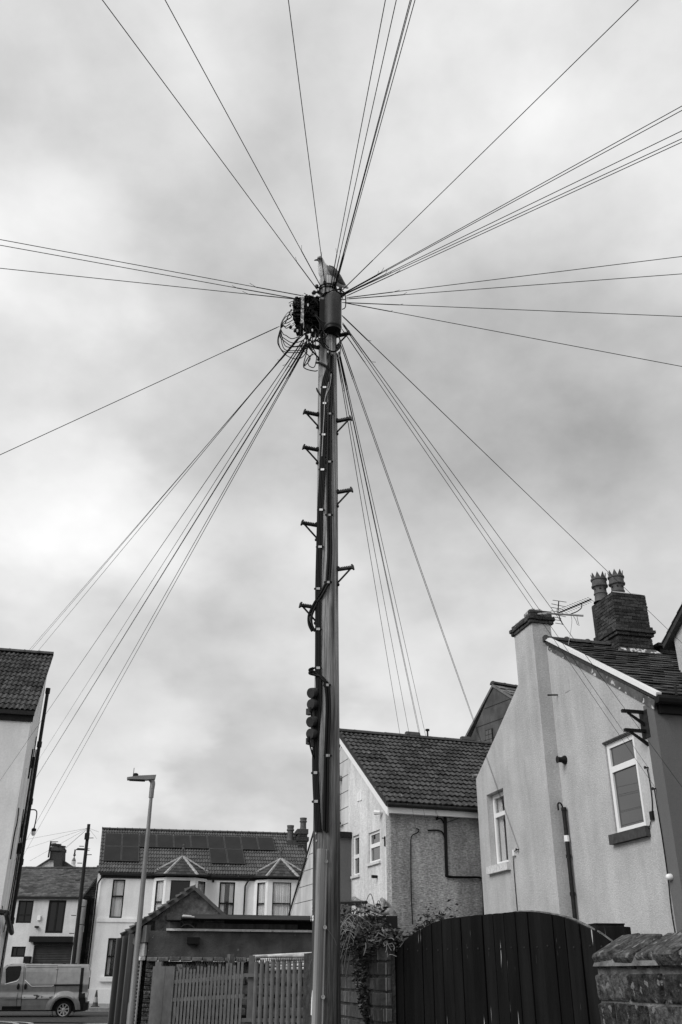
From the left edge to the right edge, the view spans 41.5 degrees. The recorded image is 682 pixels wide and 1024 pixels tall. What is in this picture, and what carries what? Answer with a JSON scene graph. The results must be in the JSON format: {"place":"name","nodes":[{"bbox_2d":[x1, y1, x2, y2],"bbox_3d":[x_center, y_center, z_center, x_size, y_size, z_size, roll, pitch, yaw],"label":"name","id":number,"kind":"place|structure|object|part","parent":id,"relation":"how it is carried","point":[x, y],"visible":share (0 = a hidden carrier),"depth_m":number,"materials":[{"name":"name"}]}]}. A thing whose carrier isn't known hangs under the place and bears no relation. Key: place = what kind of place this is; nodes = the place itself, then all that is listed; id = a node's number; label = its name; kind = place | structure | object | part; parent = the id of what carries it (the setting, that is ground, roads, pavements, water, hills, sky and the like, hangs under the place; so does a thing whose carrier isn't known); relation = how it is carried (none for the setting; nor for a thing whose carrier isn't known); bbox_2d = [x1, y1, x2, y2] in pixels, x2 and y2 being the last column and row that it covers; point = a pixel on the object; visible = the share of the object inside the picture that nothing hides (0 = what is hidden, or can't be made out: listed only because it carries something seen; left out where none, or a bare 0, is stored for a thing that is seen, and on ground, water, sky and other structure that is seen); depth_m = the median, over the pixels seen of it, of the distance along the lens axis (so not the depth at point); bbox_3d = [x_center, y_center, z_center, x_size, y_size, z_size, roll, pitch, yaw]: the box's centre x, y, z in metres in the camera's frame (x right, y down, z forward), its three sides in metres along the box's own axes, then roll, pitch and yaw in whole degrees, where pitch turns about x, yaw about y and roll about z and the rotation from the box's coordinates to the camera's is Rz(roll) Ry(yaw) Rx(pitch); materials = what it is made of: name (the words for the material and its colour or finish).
{"place":"outdoors","nodes":[
{"label":"outdoors","id":0,"kind":"place"},
{"bbox_2d":[0,1022,88,1023],"bbox_3d":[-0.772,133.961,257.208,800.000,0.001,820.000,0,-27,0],"label":"ground","id":1,"kind":"structure","parent":0,"point":[45,1022],"depth_m":32.49,"materials":[{"name":"grey asphalt"}]},
{"bbox_2d":[0,648,53,984],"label":"corner house","id":2,"kind":"structure","parent":1,"relation":"on","point":[21,699],"depth_m":26.71,"materials":[{"name":"paint"}]},
{"bbox_2d":[3,866,97,967],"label":"shop building","id":3,"kind":"structure","parent":1,"relation":"on","point":[44,924],"depth_m":52.13,"materials":[{"name":"white paint"}]},
{"bbox_2d":[11,947,25,956],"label":"window","id":4,"kind":"structure","parent":3,"relation":"in","point":[16,951],"depth_m":51.24,"materials":[{"name":"black glass"}]},
{"bbox_2d":[16,900,33,922],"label":"window","id":5,"kind":"structure","parent":3,"relation":"in","point":[25,907],"depth_m":52.21,"materials":[{"name":"black glass"}]},
{"bbox_2d":[45,900,66,932],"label":"window","id":6,"kind":"structure","parent":3,"relation":"in","point":[56,910],"depth_m":52.10,"materials":[{"name":"black glass"}]},
{"bbox_2d":[80,865,98,963],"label":"brick house","id":7,"kind":"structure","parent":1,"relation":"on","point":[89,896],"depth_m":53.21,"materials":[{"name":"brick"}]},
{"bbox_2d":[87,827,306,1003],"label":"terrace house","id":8,"kind":"structure","parent":1,"relation":"on","point":[227,872],"depth_m":54.58,"materials":[{"name":"white paint"}]},
{"bbox_2d":[104,938,116,976],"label":"window","id":9,"kind":"structure","parent":8,"relation":"in","point":[111,947],"depth_m":52.25,"materials":[{"name":"black glass"}]},
{"bbox_2d":[109,879,125,917],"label":"window","id":10,"kind":"structure","parent":8,"relation":"in","point":[118,888],"depth_m":53.45,"materials":[{"name":"grey glass"}]},
{"bbox_2d":[154,880,163,910],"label":"window","id":11,"kind":"structure","parent":8,"relation":"in","point":[159,891],"depth_m":53.57,"materials":[{"name":"grey glass"}]},
{"bbox_2d":[170,880,189,899],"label":"window","id":12,"kind":"structure","parent":8,"relation":"in","point":[177,886],"depth_m":53.49,"materials":[{"name":"black glass"}]},
{"bbox_2d":[218,882,234,914],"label":"window","id":13,"kind":"structure","parent":8,"relation":"in","point":[227,889],"depth_m":54.61,"materials":[{"name":"grey glass"}]},
{"bbox_2d":[256,882,264,914],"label":"window","id":14,"kind":"structure","parent":8,"relation":"in","point":[261,901],"depth_m":54.33,"materials":[{"name":"grey glass"}]},
{"bbox_2d":[272,882,290,914],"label":"window","id":15,"kind":"structure","parent":8,"relation":"in","point":[281,894],"depth_m":54.16,"materials":[{"name":"grey glass"}]},
{"bbox_2d":[287,817,308,852],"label":"chimney stack","id":16,"kind":"object","parent":8,"relation":"on","point":[301,838],"visible":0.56,"depth_m":58.93,"materials":[{"name":"brick"}]},
{"bbox_2d":[277,275,354,1023],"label":"telegraph pole","id":17,"kind":"object","parent":1,"relation":"on","point":[319,317],"visible":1,"depth_m":5.55,"materials":[{"name":"grey wood"}]},
{"bbox_2d":[0,326,279,454],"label":"overhead wire","id":18,"kind":"object","parent":17,"relation":"attached to","point":[144,388],"visible":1,"depth_m":6.52,"materials":[{"name":"black"}]},
{"bbox_2d":[0,245,291,297],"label":"overhead wire","id":19,"kind":"object","parent":17,"relation":"attached to","point":[151,272],"visible":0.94,"depth_m":6.54,"materials":[{"name":"black"}]},
{"bbox_2d":[0,268,293,298],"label":"overhead wire","id":20,"kind":"object","parent":17,"relation":"attached to","point":[153,284],"visible":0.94,"depth_m":6.62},
{"bbox_2d":[0,239,300,295],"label":"overhead wire","id":21,"kind":"object","parent":17,"relation":"attached to","point":[155,268],"visible":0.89,"depth_m":6.52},
{"bbox_2d":[3,338,297,692],"bbox_3d":[-5.306,2.241,16.573,0.013,2.693,23.064,13,-30,-23],"label":"overhead wire","id":22,"kind":"object","parent":17,"relation":"attached to","point":[176,484],"visible":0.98,"depth_m":9.10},
{"bbox_2d":[4,339,297,681],"bbox_3d":[-5.278,2.023,16.691,0.009,3.196,23.054,13,-30,-22],"label":"overhead wire","id":23,"kind":"object","parent":17,"relation":"attached to","point":[155,505],"visible":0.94,"depth_m":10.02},
{"bbox_2d":[1,341,301,778],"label":"overhead wire","id":24,"kind":"object","parent":17,"relation":"attached to","point":[181,516],"visible":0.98,"depth_m":9.09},
{"bbox_2d":[15,347,304,859],"bbox_3d":[-4.686,4.255,15.909,0.008,1.386,23.206,11,-29,-20],"label":"overhead wire","id":25,"kind":"object","parent":17,"relation":"attached to","point":[188,553],"visible":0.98,"depth_m":9.12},
{"bbox_2d":[23,348,305,855],"bbox_3d":[-4.975,4.654,17.038,0.020,1.059,25.628,11,-29,-19],"label":"overhead wire","id":26,"kind":"object","parent":17,"relation":"attached to","point":[195,545],"visible":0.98,"depth_m":9.11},
{"bbox_2d":[38,344,304,773],"bbox_3d":[-5.026,3.662,17.769,0.013,1.359,26.030,10,-29,-19],"label":"overhead wire","id":27,"kind":"object","parent":17,"relation":"attached to","point":[199,514],"visible":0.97,"depth_m":9.18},
{"bbox_2d":[39,342,303,758],"bbox_3d":[-5.049,3.400,17.988,0.017,1.986,26.175,10,-29,-19],"label":"overhead wire","id":28,"kind":"object","parent":17,"relation":"attached to","point":[198,507],"visible":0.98,"depth_m":9.24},
{"bbox_2d":[102,0,317,289],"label":"overhead wire","id":29,"kind":"object","parent":17,"relation":"attached to","point":[205,139],"visible":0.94,"depth_m":5.59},
{"bbox_2d":[165,0,321,287],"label":"overhead wire","id":30,"kind":"object","parent":17,"relation":"attached to","point":[242,142],"visible":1,"depth_m":5.61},
{"bbox_2d":[288,0,325,291],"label":"overhead wire","id":31,"kind":"object","parent":17,"relation":"attached to","point":[306,143],"visible":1,"depth_m":5.58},
{"bbox_2d":[314,256,347,288],"bbox_3d":[-0.075,-1.870,7.089,0.313,0.218,0.148,10,-29,-19],"label":"gull","id":32,"kind":"object","parent":17,"relation":"on","point":[327,269],"visible":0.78,"depth_m":7.05,"materials":[{"name":"white"}]},
{"bbox_2d":[330,0,385,287],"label":"overhead wire","id":33,"kind":"object","parent":17,"relation":"attached to","point":[358,140],"visible":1,"depth_m":5.58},
{"bbox_2d":[332,0,396,287],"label":"overhead wire","id":34,"kind":"object","parent":17,"relation":"attached to","point":[365,138],"visible":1,"depth_m":5.59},
{"bbox_2d":[333,0,410,289],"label":"overhead wire","id":35,"kind":"object","parent":17,"relation":"attached to","point":[372,141],"visible":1,"depth_m":5.64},
{"bbox_2d":[334,0,411,288],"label":"overhead wire","id":36,"kind":"object","parent":17,"relation":"attached to","point":[376,131],"visible":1,"depth_m":5.58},
{"bbox_2d":[335,0,414,287],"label":"overhead wire","id":37,"kind":"object","parent":17,"relation":"attached to","point":[376,137],"visible":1,"depth_m":5.67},
{"bbox_2d":[336,353,415,827],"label":"overhead wire","id":38,"kind":"object","parent":17,"relation":"attached to","point":[368,545],"visible":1,"depth_m":8.97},
{"bbox_2d":[337,353,427,830],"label":"overhead wire","id":39,"kind":"object","parent":17,"relation":"attached to","point":[373,545],"visible":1,"depth_m":8.90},
{"bbox_2d":[338,352,437,815],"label":"overhead wire","id":40,"kind":"object","parent":17,"relation":"attached to","point":[379,544],"visible":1,"depth_m":9.01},
{"bbox_2d":[339,351,441,806],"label":"overhead wire","id":41,"kind":"object","parent":17,"relation":"attached to","point":[380,534],"visible":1,"depth_m":8.86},
{"bbox_2d":[341,342,517,846],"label":"overhead wire","id":42,"kind":"object","parent":17,"relation":"attached to","point":[412,548],"visible":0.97,"depth_m":8.75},
{"bbox_2d":[342,0,637,289],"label":"overhead wire","id":43,"kind":"object","parent":17,"relation":"attached to","point":[492,142],"visible":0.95,"depth_m":5.57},
{"bbox_2d":[342,324,647,766],"bbox_3d":[2.508,1.385,10.739,0.020,1.316,10.852,-13,-30,24],"label":"overhead wire","id":44,"kind":"object","parent":17,"relation":"attached to","point":[474,515],"visible":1,"depth_m":8.63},
{"bbox_2d":[342,329,654,786],"bbox_3d":[2.526,1.537,10.589,0.011,1.624,10.758,-13,-30,25],"label":"overhead wire","id":45,"kind":"object","parent":17,"relation":"attached to","point":[477,527],"visible":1,"depth_m":8.59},
{"bbox_2d":[342,315,681,642],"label":"overhead wire","id":46,"kind":"object","parent":17,"relation":"attached to","point":[482,450],"visible":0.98,"depth_m":8.68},
{"bbox_2d":[342,302,681,316],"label":"overhead wire","id":47,"kind":"object","parent":17,"relation":"attached to","point":[503,309],"visible":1,"depth_m":6.79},
{"bbox_2d":[343,323,681,786],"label":"overhead wire","id":48,"kind":"object","parent":17,"relation":"attached to","point":[489,523],"visible":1,"depth_m":8.54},
{"bbox_2d":[345,110,681,292],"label":"overhead wire","id":49,"kind":"object","parent":17,"relation":"attached to","point":[514,201],"visible":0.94,"depth_m":5.93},
{"bbox_2d":[345,131,681,293],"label":"overhead wire","id":50,"kind":"object","parent":17,"relation":"attached to","point":[514,211],"visible":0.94,"depth_m":6.00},
{"bbox_2d":[346,106,681,291],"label":"overhead wire","id":51,"kind":"object","parent":17,"relation":"attached to","point":[521,194],"visible":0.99,"depth_m":5.90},
{"bbox_2d":[346,138,681,293],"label":"overhead wire","id":52,"kind":"object","parent":17,"relation":"attached to","point":[515,215],"visible":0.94,"depth_m":6.01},
{"bbox_2d":[349,274,678,298],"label":"overhead wire","id":53,"kind":"object","parent":17,"relation":"attached to","point":[509,286],"visible":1,"depth_m":6.63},
{"bbox_2d":[346,303,681,366],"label":"overhead wire","id":54,"kind":"object","parent":17,"relation":"attached to","point":[507,333],"visible":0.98,"depth_m":6.81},
{"bbox_2d":[347,142,681,295],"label":"overhead wire","id":55,"kind":"object","parent":17,"relation":"attached to","point":[512,219],"visible":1,"depth_m":6.04,"materials":[{"name":"black"}]},
{"bbox_2d":[347,256,681,297],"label":"overhead wire","id":56,"kind":"object","parent":17,"relation":"attached to","point":[509,277],"visible":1,"depth_m":6.58,"materials":[{"name":"black"}]},
{"bbox_2d":[303,946,395,1023],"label":"streaked brick wall","id":57,"kind":"structure","parent":1,"relation":"on","point":[380,983],"depth_m":5.06,"materials":[{"name":"grey brick"}]},
{"bbox_2d":[309,893,457,1023],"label":"hedge plant","id":58,"kind":"object","parent":57,"relation":"on","point":[355,942],"visible":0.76,"depth_m":5.14,"materials":[{"name":"grey plant"}]},
{"bbox_2d":[288,728,503,937],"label":"stained house","id":59,"kind":"structure","parent":1,"relation":"on","point":[399,865],"depth_m":21.88,"materials":[{"name":"grey paint"}]},
{"bbox_2d":[354,835,358,874],"bbox_3d":[0.445,8.752,22.963,0.064,0.970,0.490,9,-28,-16],"label":"window","id":60,"kind":"structure","parent":59,"relation":"in","point":[356,838],"depth_m":23.07,"materials":[{"name":"white plastic"}]},
{"bbox_2d":[370,830,379,862],"bbox_3d":[0.869,8.131,21.870,0.064,0.720,0.780,9,-28,-16],"label":"window","id":61,"kind":"structure","parent":59,"relation":"in","point":[375,836],"depth_m":21.96,"materials":[{"name":"white plastic"}]},
{"bbox_2d":[476,608,681,935],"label":"rendered house","id":62,"kind":"structure","parent":1,"relation":"on","point":[594,814],"depth_m":16.80,"materials":[{"name":"grey paint"}]},
{"bbox_2d":[492,792,507,863],"bbox_3d":[3.702,7.110,20.279,0.132,1.546,0.936,7,-28,-12],"label":"window","id":63,"kind":"structure","parent":62,"relation":"in","point":[501,814],"depth_m":20.54,"materials":[{"name":"white plastic"}]},
{"bbox_2d":[537,597,592,644],"bbox_3d":[4.362,2.270,17.917,0.978,1.391,2.240,0,-27,0],"label":"television aerial","id":64,"kind":"object","parent":62,"relation":"attached to","point":[559,614],"visible":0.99,"depth_m":17.01,"materials":[{"name":"metal"}]},
{"bbox_2d":[606,734,645,832],"bbox_3d":[4.914,4.666,15.467,0.064,1.526,0.956,7,-28,-12],"label":"window","id":65,"kind":"structure","parent":62,"relation":"in","point":[623,767],"depth_m":15.51,"materials":[{"name":"white plastic"}]},
{"bbox_2d":[590,569,662,654],"bbox_3d":[6.104,2.467,19.498,0.993,2.600,1.090,7,-28,-12],"label":"brick chimney","id":66,"kind":"object","parent":62,"relation":"on","point":[620,619],"visible":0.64,"depth_m":19.24,"materials":[{"name":"brick"}]},
{"bbox_2d":[653,642,675,652],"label":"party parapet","id":67,"kind":"structure","parent":62,"relation":"on","point":[659,645],"depth_m":19.23,"materials":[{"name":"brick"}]},
{"bbox_2d":[588,923,624,931],"bbox_3d":[1.219,2.695,3.772,0.140,1.767,0.136,2,-27,-3],"label":"gate post","id":68,"kind":"object","parent":1,"relation":"on","point":[596,926],"visible":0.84,"depth_m":4.11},
{"bbox_2d":[395,910,630,1023],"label":"board gate","id":69,"kind":"structure","parent":68,"relation":"attached to","point":[527,967],"depth_m":4.44,"materials":[{"name":"wood"}]},
{"bbox_2d":[661,604,681,671],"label":"neighbour house","id":70,"kind":"structure","parent":1,"relation":"on","point":[673,635],"depth_m":17.29,"materials":[{"name":"grey paint"}]},
{"bbox_2d":[0,1011,108,1022],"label":"road","id":71,"kind":"structure","parent":0,"point":[72,1016],"depth_m":36.30,"materials":[{"name":"grey asphalt"}]},
{"bbox_2d":[0,963,90,1016],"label":"parked van","id":72,"kind":"object","parent":71,"relation":"on","point":[59,989],"visible":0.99,"depth_m":36.26,"materials":[{"name":"silver metal"}]},
{"bbox_3d":[-13.199,18.604,36.223,0.602,0.604,0.109,7,-28,-12],"label":"side window","id":73,"kind":"part","parent":72,"relation":"part of","materials":[{"name":"black glass"}]},
{"bbox_2d":[6,1021,100,1023],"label":"road markings","id":74,"kind":"object","parent":71,"relation":"on","point":[33,1023],"visible":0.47,"depth_m":31.67,"materials":[{"name":"paint"}]},
{"bbox_2d":[67,824,91,1011],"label":"telegraph pole","id":75,"kind":"object","parent":71,"relation":"on","point":[78,916],"visible":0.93,"depth_m":42.29,"materials":[{"name":"wood"}]},
{"bbox_2d":[71,848,89,866],"bbox_3d":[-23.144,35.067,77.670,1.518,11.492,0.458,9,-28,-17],"label":"street lamp","id":76,"kind":"object","parent":75,"relation":"attached to","point":[73,862],"visible":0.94,"depth_m":79.72,"materials":[{"name":"metal"}]},
{"bbox_2d":[86,1008,108,1010],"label":"kerb","id":77,"kind":"structure","parent":71,"relation":"on","point":[98,1009],"depth_m":42.25,"materials":[{"name":"concrete"}]},
{"bbox_2d":[37,841,73,866],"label":"chimney","id":78,"kind":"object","parent":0,"point":[59,850],"depth_m":67.23,"materials":[{"name":"brick"}]},
{"bbox_2d":[89,1003,109,1007],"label":"pavement","id":79,"kind":"structure","parent":0,"point":[102,1005],"depth_m":45.93,"materials":[{"name":"concrete"}]},
{"bbox_2d":[91,990,98,1006],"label":"traffic cone","id":80,"kind":"object","parent":79,"relation":"on","point":[95,1002],"visible":1,"depth_m":44.12,"materials":[{"name":"plastic"}]},
{"bbox_2d":[0,0,681,866],"label":"sky","id":81,"kind":"structure","parent":0,"point":[98,157],"materials":[{"name":"grey"}]},
{"bbox_2d":[465,681,517,741],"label":"dark gable house","id":82,"kind":"structure","parent":0,"point":[491,713],"depth_m":31.52,"materials":[{"name":"grey paint"}]},
{"bbox_2d":[485,728,493,741],"bbox_3d":[5.141,7.876,31.209,0.040,0.700,0.400,14,-30,-25],"label":"window","id":83,"kind":"structure","parent":82,"relation":"in","point":[488,733],"depth_m":31.24,"materials":[{"name":"glass"}]},
{"bbox_2d":[592,930,681,1023],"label":"old brick wall","id":84,"kind":"structure","parent":0,"point":[638,977],"depth_m":3.31,"materials":[{"name":"grey brick"}]},
{"label":"lane","id":85,"kind":"structure","parent":0,"visible":0},
{"bbox_2d":[107,934,133,1023],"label":"corrugated screen","id":86,"kind":"object","parent":85,"relation":"on","point":[121,981],"visible":1,"depth_m":16.52,"materials":[{"name":"metal"}]},
{"bbox_2d":[126,771,155,1023],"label":"street lamp","id":87,"kind":"object","parent":85,"relation":"on","point":[131,1003],"visible":1,"depth_m":15.69,"materials":[{"name":"metal"}]},
{"bbox_2d":[148,961,184,1023],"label":"steel gate post","id":88,"kind":"object","parent":85,"relation":"on","point":[161,1007],"visible":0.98,"depth_m":16.97,"materials":[{"name":"grey metal"}]},
{"bbox_2d":[172,954,245,1023],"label":"palisade gate","id":89,"kind":"structure","parent":85,"relation":"on","point":[229,978],"depth_m":16.04,"materials":[{"name":"grey wood"}]},
{"bbox_2d":[175,974,302,1023],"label":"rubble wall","id":90,"kind":"structure","parent":85,"relation":"on","point":[244,1000],"depth_m":16.72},
{"bbox_2d":[120,885,397,1023],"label":"yard building","id":91,"kind":"structure","parent":85,"relation":"on","point":[193,923],"depth_m":18.30,"materials":[{"name":"brick"}]},
{"bbox_2d":[241,955,303,1023],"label":"palisade fence","id":92,"kind":"object","parent":85,"relation":"on","point":[252,974],"visible":0.79,"depth_m":15.46,"materials":[{"name":"grey wood"}]},
{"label":"timber pole","id":93,"kind":"object","parent":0,"visible":0},
{"bbox_2d":[255,952,311,957],"bbox_3d":[-0.975,8.481,17.273,1.424,0.122,0.046,3,-27,-4],"label":"timber pole","id":94,"kind":"object","parent":93,"relation":"on","point":[263,955],"visible":0.3,"depth_m":17.24,"materials":[{"name":"grey wood"}]},
{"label":"timber pole","id":95,"kind":"object","parent":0,"visible":0},
{"bbox_2d":[275,957,303,960],"bbox_3d":[-0.650,8.506,17.180,1.196,0.102,0.046,3,-27,-5],"label":"timber pole","id":96,"kind":"object","parent":95,"relation":"on","point":[294,958],"visible":0.35,"depth_m":17.13,"materials":[{"name":"grey wood"}]},
{"bbox_2d":[268,954,303,957],"bbox_3d":[-0.701,8.453,17.170,1.387,0.073,0.046,1,-27,-2],"label":"timber pole","id":97,"kind":"object","parent":96,"relation":"on","point":[292,955],"visible":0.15,"depth_m":17.14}
]}

